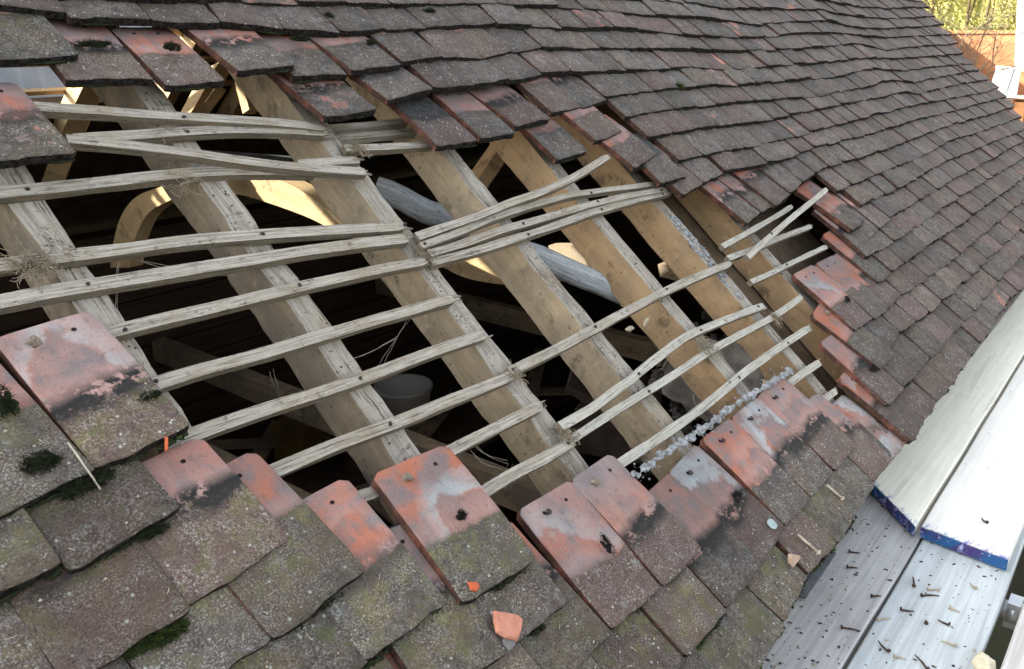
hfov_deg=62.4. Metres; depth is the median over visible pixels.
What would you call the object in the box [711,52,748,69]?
clay tile
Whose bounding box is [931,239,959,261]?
clay tile
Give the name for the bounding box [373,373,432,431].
bin
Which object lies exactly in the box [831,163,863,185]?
clay tile
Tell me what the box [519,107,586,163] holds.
clay tile
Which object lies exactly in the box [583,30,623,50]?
clay tile
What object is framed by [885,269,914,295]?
clay tile
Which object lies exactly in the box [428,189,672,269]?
batten
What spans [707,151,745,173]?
clay tile
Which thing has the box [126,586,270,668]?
clay tile
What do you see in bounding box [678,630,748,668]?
clay tile
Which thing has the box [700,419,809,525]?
clay tile
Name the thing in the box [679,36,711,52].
clay tile
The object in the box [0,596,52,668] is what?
clay tile
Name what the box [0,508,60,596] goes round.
clay tile
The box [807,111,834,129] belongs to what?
clay tile
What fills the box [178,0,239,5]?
clay tile
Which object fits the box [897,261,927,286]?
clay tile
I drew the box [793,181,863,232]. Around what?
clay tile
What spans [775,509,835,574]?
clay tile
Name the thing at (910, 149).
clay tile
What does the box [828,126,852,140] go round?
clay tile
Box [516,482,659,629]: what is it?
clay tile
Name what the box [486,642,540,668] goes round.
clay tile
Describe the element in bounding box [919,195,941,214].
clay tile
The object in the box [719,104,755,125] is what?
clay tile
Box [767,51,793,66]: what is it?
clay tile
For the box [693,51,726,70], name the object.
clay tile
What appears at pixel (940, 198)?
clay tile
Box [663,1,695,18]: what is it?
clay tile
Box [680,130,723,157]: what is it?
clay tile
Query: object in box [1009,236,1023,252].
clay tile
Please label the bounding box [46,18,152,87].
clay tile
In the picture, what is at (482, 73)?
clay tile
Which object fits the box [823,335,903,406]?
clay tile
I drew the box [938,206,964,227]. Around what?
clay tile
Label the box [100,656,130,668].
clay tile
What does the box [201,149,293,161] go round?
board offcut
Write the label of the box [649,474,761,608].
clay tile
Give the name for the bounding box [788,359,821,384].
batten
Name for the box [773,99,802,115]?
clay tile
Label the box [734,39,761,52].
clay tile
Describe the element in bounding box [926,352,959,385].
clay tile
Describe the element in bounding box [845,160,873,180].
clay tile
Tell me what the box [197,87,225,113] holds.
strut
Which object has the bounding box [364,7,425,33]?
clay tile
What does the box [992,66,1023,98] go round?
garden gate
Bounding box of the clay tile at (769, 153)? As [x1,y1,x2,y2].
[751,143,785,163]
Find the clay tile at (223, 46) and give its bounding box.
[178,27,294,76]
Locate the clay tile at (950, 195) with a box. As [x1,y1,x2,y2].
[938,186,958,203]
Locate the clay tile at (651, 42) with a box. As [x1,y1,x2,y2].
[630,31,670,51]
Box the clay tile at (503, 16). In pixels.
[479,3,531,27]
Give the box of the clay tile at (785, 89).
[772,82,801,99]
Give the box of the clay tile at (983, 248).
[971,239,994,258]
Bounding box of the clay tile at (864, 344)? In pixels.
[810,304,889,370]
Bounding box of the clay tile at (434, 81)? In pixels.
[405,59,474,92]
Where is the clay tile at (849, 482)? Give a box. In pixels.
[826,457,873,508]
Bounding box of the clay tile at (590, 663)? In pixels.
[578,654,600,668]
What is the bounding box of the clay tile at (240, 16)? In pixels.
[206,2,282,33]
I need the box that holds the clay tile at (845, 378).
[837,372,909,443]
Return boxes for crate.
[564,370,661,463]
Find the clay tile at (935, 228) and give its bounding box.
[910,208,947,240]
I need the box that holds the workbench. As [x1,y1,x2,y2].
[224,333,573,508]
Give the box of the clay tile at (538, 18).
[517,8,561,31]
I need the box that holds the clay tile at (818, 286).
[791,265,871,331]
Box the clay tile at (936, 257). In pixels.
[920,245,950,268]
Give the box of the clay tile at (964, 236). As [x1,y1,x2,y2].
[952,227,976,247]
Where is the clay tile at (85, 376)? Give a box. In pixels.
[0,312,188,469]
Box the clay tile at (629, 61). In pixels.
[605,50,649,72]
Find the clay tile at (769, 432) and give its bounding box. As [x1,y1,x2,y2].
[730,398,831,496]
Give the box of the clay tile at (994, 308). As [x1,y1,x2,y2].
[980,295,1002,317]
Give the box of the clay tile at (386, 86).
[342,67,431,105]
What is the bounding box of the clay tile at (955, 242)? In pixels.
[940,232,967,254]
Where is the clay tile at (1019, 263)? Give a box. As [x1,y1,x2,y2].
[1015,257,1023,270]
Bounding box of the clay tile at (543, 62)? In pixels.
[519,50,569,76]
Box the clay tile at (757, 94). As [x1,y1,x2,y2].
[739,85,771,102]
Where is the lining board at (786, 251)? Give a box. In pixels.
[595,107,847,400]
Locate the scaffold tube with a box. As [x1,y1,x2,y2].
[998,593,1023,629]
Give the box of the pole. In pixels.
[376,177,621,305]
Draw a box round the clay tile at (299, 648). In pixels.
[230,608,367,668]
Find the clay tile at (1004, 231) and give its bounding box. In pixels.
[993,223,1014,241]
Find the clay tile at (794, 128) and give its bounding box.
[775,116,809,137]
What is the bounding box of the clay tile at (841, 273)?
[814,256,889,306]
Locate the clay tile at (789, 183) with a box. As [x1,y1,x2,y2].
[756,163,801,193]
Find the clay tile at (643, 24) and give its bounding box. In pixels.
[624,15,660,33]
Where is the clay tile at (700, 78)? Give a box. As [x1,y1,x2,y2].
[680,67,716,88]
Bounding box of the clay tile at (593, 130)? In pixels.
[558,106,621,144]
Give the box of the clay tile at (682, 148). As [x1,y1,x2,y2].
[650,134,701,163]
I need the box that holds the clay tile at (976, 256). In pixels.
[963,246,987,266]
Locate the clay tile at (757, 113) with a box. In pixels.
[737,103,772,123]
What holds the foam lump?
on the scaffold board at (975, 633)
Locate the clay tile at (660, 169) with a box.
[633,134,686,186]
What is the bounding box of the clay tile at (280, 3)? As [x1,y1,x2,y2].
[240,0,297,6]
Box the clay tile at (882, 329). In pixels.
[863,316,898,347]
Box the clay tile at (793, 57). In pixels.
[778,49,806,64]
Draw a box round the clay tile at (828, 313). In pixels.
[825,310,892,370]
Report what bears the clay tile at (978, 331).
on the eave under tiles
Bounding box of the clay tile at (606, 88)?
[577,73,629,99]
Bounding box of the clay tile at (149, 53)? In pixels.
[111,27,223,91]
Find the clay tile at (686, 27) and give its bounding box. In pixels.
[666,18,702,37]
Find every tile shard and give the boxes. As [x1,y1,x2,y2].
[165,436,167,450]
[467,582,479,591]
[492,611,522,640]
[502,639,515,651]
[788,554,800,567]
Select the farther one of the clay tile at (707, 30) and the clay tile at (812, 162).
the clay tile at (707, 30)
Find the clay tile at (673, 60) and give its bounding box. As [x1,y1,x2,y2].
[652,50,690,70]
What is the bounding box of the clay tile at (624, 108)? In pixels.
[605,95,649,120]
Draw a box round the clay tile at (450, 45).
[417,30,481,60]
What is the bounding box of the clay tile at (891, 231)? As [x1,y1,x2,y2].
[880,221,904,241]
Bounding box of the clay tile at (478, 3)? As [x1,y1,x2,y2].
[463,0,496,6]
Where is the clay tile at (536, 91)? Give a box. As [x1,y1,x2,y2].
[513,76,580,116]
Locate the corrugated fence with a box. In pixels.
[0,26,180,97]
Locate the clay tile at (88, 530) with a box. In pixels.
[29,459,178,574]
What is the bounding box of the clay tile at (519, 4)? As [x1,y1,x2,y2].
[495,0,528,8]
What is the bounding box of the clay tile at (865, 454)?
[809,394,891,481]
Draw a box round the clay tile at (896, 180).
[880,169,907,189]
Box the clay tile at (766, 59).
[749,50,780,67]
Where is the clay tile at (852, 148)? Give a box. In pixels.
[838,139,868,160]
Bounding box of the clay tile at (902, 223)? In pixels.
[890,212,914,234]
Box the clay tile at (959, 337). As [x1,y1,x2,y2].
[949,327,978,355]
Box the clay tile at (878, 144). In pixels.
[863,135,888,152]
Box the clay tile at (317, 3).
[295,0,345,6]
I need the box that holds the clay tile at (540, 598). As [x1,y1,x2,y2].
[474,558,565,650]
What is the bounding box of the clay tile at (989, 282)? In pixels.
[972,267,996,290]
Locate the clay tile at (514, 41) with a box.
[484,26,540,54]
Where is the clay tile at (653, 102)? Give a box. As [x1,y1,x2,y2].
[633,92,672,112]
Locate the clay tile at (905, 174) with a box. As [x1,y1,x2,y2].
[893,166,916,182]
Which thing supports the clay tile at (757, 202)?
on the batten at (725, 245)
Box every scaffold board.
[762,434,976,668]
[847,528,1023,668]
[871,291,1023,536]
[919,360,1023,570]
[1001,603,1023,668]
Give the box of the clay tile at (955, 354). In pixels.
[938,338,969,370]
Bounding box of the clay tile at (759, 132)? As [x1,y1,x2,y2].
[741,124,777,143]
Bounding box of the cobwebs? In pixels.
[115,260,713,490]
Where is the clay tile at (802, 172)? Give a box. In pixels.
[778,158,814,183]
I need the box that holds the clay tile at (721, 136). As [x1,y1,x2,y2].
[701,128,743,151]
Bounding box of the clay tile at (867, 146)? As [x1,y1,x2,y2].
[851,138,877,155]
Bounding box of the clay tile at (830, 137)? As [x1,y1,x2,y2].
[816,129,840,146]
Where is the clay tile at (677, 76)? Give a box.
[660,70,696,90]
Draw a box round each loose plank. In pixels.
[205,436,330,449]
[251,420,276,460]
[355,483,394,524]
[416,392,453,437]
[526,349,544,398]
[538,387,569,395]
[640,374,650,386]
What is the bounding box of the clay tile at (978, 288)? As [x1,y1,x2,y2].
[964,276,991,298]
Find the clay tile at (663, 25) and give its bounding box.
[645,17,682,35]
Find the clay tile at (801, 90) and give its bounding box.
[785,81,814,99]
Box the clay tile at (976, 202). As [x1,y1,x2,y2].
[963,192,984,210]
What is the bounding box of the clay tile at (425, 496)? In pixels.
[371,446,534,605]
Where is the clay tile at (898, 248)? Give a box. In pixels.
[888,240,915,264]
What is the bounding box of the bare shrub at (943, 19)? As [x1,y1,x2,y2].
[925,0,1023,76]
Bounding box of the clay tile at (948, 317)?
[932,302,961,333]
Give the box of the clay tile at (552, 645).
[510,522,610,668]
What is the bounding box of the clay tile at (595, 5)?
[575,0,610,11]
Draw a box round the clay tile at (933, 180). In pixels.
[921,171,945,189]
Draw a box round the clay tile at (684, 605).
[640,566,725,657]
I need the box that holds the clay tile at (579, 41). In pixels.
[557,31,599,51]
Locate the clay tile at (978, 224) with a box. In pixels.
[967,215,990,234]
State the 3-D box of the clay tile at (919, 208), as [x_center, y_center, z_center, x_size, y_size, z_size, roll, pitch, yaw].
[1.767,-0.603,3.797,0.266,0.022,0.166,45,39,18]
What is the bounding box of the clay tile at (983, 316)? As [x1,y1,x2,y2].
[971,305,994,330]
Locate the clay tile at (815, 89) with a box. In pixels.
[798,79,828,96]
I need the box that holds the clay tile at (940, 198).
[929,190,951,207]
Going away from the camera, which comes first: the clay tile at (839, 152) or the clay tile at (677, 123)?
the clay tile at (677, 123)
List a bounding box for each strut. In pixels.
[42,87,99,181]
[181,62,228,112]
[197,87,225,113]
[235,82,257,113]
[472,144,503,187]
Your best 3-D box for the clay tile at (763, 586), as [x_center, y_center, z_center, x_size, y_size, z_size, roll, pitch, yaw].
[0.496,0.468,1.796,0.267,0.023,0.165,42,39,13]
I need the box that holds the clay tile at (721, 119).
[699,107,735,128]
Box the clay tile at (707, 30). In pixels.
[687,19,721,38]
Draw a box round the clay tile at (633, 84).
[610,73,652,95]
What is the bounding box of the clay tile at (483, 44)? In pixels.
[454,28,510,59]
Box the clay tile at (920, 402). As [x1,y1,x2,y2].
[898,382,935,419]
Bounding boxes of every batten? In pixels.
[0,56,217,67]
[0,166,319,203]
[0,222,412,276]
[0,234,414,314]
[22,80,234,95]
[31,101,331,131]
[65,134,371,179]
[73,126,338,143]
[105,258,429,340]
[151,295,461,392]
[159,330,492,451]
[170,29,181,35]
[269,371,522,477]
[296,156,363,166]
[329,118,407,134]
[336,129,416,144]
[340,141,432,155]
[358,486,379,502]
[412,154,610,243]
[416,182,656,251]
[425,187,667,257]
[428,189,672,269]
[445,400,546,455]
[482,439,575,496]
[503,261,733,375]
[554,303,766,433]
[563,294,803,444]
[617,325,812,466]
[718,205,792,251]
[724,224,811,261]
[742,187,827,260]
[746,245,827,286]
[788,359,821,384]
[823,387,837,400]
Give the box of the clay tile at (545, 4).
[525,0,557,8]
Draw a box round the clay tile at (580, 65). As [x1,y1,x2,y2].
[550,50,599,75]
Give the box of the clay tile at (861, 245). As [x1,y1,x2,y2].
[811,209,880,258]
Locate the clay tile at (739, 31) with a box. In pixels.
[721,22,753,38]
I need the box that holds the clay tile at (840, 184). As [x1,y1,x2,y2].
[814,168,849,193]
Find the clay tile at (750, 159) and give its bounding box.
[732,149,767,170]
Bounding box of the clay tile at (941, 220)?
[932,213,954,233]
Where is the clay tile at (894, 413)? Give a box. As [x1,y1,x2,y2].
[837,381,923,444]
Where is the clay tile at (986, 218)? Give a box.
[975,210,995,227]
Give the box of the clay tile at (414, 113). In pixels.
[389,96,476,150]
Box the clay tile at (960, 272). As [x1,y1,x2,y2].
[946,260,970,283]
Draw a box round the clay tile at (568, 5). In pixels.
[555,0,584,10]
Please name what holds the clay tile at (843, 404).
on the eave under tiles
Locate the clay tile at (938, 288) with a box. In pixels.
[922,275,953,300]
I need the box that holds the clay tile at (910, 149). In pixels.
[900,142,922,158]
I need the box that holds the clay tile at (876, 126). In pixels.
[863,117,884,132]
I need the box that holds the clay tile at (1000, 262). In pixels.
[988,253,1011,273]
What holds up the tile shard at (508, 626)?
on the clay tile at (517, 654)
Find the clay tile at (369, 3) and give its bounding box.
[345,0,389,7]
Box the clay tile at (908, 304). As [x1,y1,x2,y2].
[894,293,927,321]
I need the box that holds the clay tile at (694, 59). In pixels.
[674,51,711,68]
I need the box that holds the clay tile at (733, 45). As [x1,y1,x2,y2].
[719,37,745,52]
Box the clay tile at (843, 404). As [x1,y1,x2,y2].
[832,395,904,459]
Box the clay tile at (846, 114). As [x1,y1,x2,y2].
[833,106,858,123]
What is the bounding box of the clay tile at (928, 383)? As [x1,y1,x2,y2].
[912,364,949,402]
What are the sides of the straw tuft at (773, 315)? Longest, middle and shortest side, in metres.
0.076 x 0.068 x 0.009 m
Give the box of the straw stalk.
[67,442,100,489]
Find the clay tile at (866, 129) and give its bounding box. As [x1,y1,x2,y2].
[851,120,875,135]
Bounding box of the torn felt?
[662,338,763,427]
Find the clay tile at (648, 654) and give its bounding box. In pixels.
[556,570,684,668]
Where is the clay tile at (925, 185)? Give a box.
[915,178,935,195]
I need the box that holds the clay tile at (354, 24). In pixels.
[314,5,383,36]
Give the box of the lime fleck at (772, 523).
[767,519,777,528]
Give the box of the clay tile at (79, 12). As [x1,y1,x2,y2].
[59,0,149,25]
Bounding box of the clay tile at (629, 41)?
[606,29,647,51]
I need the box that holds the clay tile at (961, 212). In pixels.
[948,202,970,222]
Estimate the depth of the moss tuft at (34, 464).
1.13 m
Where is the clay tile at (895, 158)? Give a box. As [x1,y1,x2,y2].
[881,149,905,166]
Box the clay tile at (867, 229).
[827,190,877,237]
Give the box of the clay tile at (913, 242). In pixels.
[899,232,926,254]
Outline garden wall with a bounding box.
[949,30,1023,108]
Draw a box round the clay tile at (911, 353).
[890,333,929,371]
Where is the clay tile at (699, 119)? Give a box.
[678,108,715,129]
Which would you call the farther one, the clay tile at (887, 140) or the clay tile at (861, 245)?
the clay tile at (887, 140)
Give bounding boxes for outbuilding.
[0,25,1023,668]
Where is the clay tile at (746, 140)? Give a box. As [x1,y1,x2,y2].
[722,126,760,149]
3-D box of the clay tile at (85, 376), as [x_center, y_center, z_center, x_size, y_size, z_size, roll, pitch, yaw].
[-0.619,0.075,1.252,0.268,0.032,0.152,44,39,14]
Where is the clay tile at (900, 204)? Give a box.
[883,194,908,212]
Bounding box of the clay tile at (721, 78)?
[702,69,737,87]
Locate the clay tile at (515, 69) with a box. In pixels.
[487,53,540,84]
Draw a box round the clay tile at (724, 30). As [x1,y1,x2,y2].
[705,20,738,38]
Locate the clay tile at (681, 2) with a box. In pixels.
[665,0,683,4]
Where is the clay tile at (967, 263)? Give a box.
[954,252,978,275]
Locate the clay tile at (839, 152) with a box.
[825,144,854,162]
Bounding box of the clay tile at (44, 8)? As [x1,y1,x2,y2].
[0,0,64,19]
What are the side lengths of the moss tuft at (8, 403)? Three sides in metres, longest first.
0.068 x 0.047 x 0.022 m
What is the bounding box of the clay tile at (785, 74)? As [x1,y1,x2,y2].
[770,66,798,81]
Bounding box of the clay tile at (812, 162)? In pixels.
[796,151,827,174]
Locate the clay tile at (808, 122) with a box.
[790,113,823,131]
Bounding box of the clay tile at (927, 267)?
[909,253,938,276]
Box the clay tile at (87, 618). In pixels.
[8,540,189,668]
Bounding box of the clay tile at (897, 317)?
[882,303,914,333]
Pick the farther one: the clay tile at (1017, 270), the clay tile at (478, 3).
the clay tile at (1017, 270)
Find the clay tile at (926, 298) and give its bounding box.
[908,284,940,314]
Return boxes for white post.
[1015,0,1023,70]
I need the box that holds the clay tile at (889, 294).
[834,253,900,307]
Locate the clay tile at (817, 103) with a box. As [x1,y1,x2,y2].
[805,96,829,110]
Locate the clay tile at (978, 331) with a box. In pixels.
[957,316,988,343]
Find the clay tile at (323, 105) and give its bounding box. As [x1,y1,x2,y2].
[267,73,375,122]
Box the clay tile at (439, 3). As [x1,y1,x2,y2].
[427,0,463,6]
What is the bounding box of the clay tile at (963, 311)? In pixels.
[941,294,973,320]
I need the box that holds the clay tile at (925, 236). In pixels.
[910,225,936,246]
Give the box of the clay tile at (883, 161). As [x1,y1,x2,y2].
[870,153,896,169]
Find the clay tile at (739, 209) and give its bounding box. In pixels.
[699,179,759,226]
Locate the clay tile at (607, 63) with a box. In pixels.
[579,50,625,73]
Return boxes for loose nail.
[797,534,820,554]
[826,484,844,500]
[841,625,860,630]
[876,617,890,620]
[878,640,890,652]
[900,607,913,611]
[914,654,929,668]
[920,593,938,596]
[926,587,940,590]
[941,640,956,646]
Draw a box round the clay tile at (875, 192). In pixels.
[859,181,883,199]
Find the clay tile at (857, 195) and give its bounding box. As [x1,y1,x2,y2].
[841,184,873,207]
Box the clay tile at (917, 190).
[904,181,928,200]
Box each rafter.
[0,165,191,461]
[49,18,420,523]
[53,25,119,133]
[157,33,201,105]
[216,82,241,115]
[228,70,588,495]
[346,77,691,480]
[489,131,751,423]
[524,94,834,403]
[597,104,873,415]
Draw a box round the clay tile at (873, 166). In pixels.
[858,156,885,175]
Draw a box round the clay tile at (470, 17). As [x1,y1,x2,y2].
[443,5,494,28]
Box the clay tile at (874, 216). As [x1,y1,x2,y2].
[827,187,890,229]
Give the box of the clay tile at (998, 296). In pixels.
[988,287,1008,309]
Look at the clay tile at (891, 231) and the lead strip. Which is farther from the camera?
the clay tile at (891, 231)
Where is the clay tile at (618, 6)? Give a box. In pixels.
[599,0,633,15]
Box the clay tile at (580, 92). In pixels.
[546,73,605,108]
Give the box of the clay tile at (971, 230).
[961,222,982,239]
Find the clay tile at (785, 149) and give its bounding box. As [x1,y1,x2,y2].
[770,141,798,160]
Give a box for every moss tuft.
[0,382,20,420]
[18,447,65,477]
[57,476,103,501]
[72,38,113,47]
[87,463,117,486]
[112,637,156,665]
[130,521,172,541]
[131,616,191,657]
[137,388,162,402]
[163,40,182,51]
[288,34,310,41]
[324,11,334,18]
[365,38,376,45]
[422,6,436,12]
[456,508,468,521]
[600,532,616,554]
[676,81,685,89]
[732,489,744,503]
[844,296,850,303]
[868,363,876,372]
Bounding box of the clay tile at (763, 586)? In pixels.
[746,545,806,621]
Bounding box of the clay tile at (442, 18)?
[405,6,462,29]
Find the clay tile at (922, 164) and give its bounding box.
[911,157,932,172]
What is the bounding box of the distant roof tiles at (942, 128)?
[58,0,1023,668]
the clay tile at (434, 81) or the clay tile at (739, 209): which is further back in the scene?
the clay tile at (739, 209)
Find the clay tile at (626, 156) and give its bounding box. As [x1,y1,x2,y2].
[598,114,655,171]
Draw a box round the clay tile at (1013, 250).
[1002,241,1023,259]
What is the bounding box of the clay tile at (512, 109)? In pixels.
[464,84,549,130]
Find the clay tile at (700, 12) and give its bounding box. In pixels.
[682,2,714,19]
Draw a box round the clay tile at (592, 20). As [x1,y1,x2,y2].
[570,9,613,30]
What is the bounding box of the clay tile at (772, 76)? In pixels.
[758,68,784,84]
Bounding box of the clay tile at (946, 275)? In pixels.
[934,266,961,290]
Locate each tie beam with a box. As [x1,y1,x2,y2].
[151,337,541,511]
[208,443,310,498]
[375,278,765,391]
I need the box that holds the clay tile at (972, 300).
[954,284,982,311]
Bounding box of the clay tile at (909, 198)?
[894,187,918,207]
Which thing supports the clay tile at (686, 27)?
on the clay tile at (696, 44)
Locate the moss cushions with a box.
[25,431,853,668]
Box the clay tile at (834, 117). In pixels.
[819,109,847,125]
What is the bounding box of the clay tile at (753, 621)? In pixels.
[715,586,783,668]
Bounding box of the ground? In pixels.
[984,548,1023,668]
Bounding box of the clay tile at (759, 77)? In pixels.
[741,67,769,85]
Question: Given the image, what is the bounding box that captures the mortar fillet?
[626,366,799,479]
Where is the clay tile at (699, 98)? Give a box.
[680,89,715,108]
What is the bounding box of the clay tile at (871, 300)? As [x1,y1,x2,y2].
[815,266,887,320]
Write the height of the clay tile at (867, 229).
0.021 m
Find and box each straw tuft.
[0,232,85,292]
[26,226,80,271]
[151,123,180,142]
[156,163,210,200]
[343,132,372,159]
[408,238,442,263]
[502,360,528,386]
[529,265,557,286]
[553,423,579,444]
[695,335,724,363]
[722,235,734,250]
[769,311,782,328]
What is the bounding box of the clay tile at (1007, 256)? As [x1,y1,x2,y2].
[996,247,1017,266]
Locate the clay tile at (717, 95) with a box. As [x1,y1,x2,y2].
[699,86,735,106]
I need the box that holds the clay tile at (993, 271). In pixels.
[980,259,1003,281]
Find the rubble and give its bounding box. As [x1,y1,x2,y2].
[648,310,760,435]
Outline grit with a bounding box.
[762,355,1010,668]
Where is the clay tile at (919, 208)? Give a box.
[909,201,934,219]
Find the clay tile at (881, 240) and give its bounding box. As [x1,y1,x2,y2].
[870,230,892,250]
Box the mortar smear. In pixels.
[669,214,743,297]
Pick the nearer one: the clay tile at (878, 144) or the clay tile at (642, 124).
the clay tile at (642, 124)
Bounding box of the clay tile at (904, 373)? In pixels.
[882,348,917,386]
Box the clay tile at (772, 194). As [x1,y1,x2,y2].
[728,169,789,208]
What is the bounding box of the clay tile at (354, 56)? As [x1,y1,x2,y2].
[304,35,399,75]
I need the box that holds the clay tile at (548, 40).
[520,28,571,50]
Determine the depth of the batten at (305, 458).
1.53 m
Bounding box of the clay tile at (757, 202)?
[718,173,771,215]
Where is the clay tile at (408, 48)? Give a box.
[365,31,441,66]
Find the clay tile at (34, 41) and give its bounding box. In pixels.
[0,12,78,66]
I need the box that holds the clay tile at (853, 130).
[841,123,864,139]
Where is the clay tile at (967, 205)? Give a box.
[955,196,978,215]
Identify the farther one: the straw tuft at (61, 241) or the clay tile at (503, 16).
the clay tile at (503, 16)
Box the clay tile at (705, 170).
[653,143,722,185]
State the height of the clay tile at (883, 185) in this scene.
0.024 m
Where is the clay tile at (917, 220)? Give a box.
[900,208,924,227]
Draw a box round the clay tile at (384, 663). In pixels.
[363,652,393,668]
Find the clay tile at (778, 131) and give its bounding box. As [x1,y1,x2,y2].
[760,120,793,140]
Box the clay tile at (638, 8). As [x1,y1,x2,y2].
[619,0,655,17]
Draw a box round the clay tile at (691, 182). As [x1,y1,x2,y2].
[653,144,702,198]
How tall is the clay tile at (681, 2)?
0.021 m
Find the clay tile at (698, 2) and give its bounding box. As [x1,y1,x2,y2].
[682,0,703,5]
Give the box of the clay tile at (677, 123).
[653,110,697,134]
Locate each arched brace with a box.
[110,187,172,267]
[226,180,340,224]
[444,257,560,284]
[548,243,622,306]
[658,262,679,280]
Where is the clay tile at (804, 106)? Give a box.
[790,99,814,112]
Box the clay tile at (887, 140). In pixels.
[873,131,896,148]
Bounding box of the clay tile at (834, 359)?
[818,335,901,406]
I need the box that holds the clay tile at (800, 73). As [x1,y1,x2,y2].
[786,65,811,80]
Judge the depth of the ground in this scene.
5.58 m
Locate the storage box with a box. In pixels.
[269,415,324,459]
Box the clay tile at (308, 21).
[267,6,339,37]
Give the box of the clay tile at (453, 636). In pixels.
[387,525,506,668]
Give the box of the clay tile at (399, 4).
[387,0,428,8]
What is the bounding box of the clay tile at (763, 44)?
[750,39,775,51]
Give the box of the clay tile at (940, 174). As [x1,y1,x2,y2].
[929,167,951,183]
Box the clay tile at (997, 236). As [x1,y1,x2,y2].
[987,227,1007,244]
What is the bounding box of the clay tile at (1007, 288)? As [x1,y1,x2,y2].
[996,278,1017,299]
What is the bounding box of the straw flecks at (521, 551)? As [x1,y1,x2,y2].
[3,1,992,668]
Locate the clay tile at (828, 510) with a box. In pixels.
[802,482,857,544]
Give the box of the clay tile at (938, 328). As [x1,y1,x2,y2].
[919,313,953,343]
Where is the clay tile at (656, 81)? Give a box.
[634,71,676,92]
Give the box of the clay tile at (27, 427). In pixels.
[0,364,93,519]
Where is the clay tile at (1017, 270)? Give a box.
[1009,264,1023,280]
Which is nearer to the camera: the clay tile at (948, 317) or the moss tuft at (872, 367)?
the moss tuft at (872, 367)
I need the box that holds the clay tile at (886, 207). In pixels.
[869,196,898,217]
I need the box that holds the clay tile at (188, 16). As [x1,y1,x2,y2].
[136,3,219,28]
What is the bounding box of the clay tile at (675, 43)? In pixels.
[655,33,690,51]
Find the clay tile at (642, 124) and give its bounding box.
[604,104,672,139]
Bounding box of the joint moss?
[0,4,1023,661]
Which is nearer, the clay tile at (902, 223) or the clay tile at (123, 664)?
the clay tile at (123, 664)
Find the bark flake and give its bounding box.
[625,317,648,331]
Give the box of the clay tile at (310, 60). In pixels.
[254,31,346,81]
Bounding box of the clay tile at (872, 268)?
[821,230,891,283]
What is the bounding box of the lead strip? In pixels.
[798,552,835,598]
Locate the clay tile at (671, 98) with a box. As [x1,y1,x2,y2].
[657,89,695,110]
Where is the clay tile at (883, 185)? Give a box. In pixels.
[868,175,895,195]
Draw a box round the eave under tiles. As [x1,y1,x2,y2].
[844,292,1019,457]
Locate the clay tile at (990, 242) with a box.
[978,233,1001,253]
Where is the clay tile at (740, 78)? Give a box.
[710,52,755,86]
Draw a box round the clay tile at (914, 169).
[902,162,924,177]
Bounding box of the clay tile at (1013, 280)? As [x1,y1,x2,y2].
[1002,270,1023,291]
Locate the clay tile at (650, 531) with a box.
[571,455,699,585]
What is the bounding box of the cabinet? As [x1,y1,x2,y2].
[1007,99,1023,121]
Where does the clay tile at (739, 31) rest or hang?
on the clay tile at (748, 45)
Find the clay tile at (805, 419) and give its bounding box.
[757,378,854,470]
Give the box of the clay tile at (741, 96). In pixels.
[720,87,753,103]
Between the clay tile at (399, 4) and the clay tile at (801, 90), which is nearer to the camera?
the clay tile at (399, 4)
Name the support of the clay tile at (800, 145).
on the clay tile at (812, 162)
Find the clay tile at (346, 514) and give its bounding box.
[302,480,445,660]
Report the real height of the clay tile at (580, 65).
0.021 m
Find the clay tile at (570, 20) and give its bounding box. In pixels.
[540,8,587,30]
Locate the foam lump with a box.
[972,650,995,668]
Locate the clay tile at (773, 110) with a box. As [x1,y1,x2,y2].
[755,102,788,120]
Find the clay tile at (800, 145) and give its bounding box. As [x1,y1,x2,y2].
[785,137,813,153]
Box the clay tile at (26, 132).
[0,82,74,168]
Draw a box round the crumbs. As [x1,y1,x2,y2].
[26,86,825,459]
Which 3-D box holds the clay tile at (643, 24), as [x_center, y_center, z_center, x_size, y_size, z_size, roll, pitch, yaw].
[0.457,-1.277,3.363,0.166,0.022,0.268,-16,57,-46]
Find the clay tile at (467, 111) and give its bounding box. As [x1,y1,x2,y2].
[429,90,514,142]
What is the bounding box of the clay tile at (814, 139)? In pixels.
[801,132,826,147]
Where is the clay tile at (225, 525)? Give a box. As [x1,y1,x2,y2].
[139,439,289,605]
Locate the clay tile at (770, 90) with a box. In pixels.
[758,83,787,101]
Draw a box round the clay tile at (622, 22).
[596,10,637,30]
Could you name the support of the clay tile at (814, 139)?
on the clay tile at (826, 156)
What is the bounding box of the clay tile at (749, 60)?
[733,52,765,68]
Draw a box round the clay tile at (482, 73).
[451,60,507,88]
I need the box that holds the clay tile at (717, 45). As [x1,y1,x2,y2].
[699,37,730,52]
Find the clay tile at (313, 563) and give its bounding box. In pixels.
[226,453,364,640]
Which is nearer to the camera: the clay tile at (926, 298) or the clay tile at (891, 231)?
the clay tile at (926, 298)
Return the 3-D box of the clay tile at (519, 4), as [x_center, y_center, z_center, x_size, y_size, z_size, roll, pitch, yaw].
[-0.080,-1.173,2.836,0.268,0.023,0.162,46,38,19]
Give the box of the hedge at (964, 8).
[922,0,1016,33]
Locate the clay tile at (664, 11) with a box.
[640,0,677,17]
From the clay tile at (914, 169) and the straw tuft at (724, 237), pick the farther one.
the clay tile at (914, 169)
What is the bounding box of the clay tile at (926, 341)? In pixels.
[902,322,941,359]
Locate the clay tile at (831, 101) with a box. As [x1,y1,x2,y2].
[820,95,840,107]
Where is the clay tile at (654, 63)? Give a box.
[631,51,670,71]
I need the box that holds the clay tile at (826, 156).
[810,146,841,168]
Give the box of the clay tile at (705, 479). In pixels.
[668,446,782,562]
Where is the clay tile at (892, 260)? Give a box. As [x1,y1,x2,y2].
[871,248,903,272]

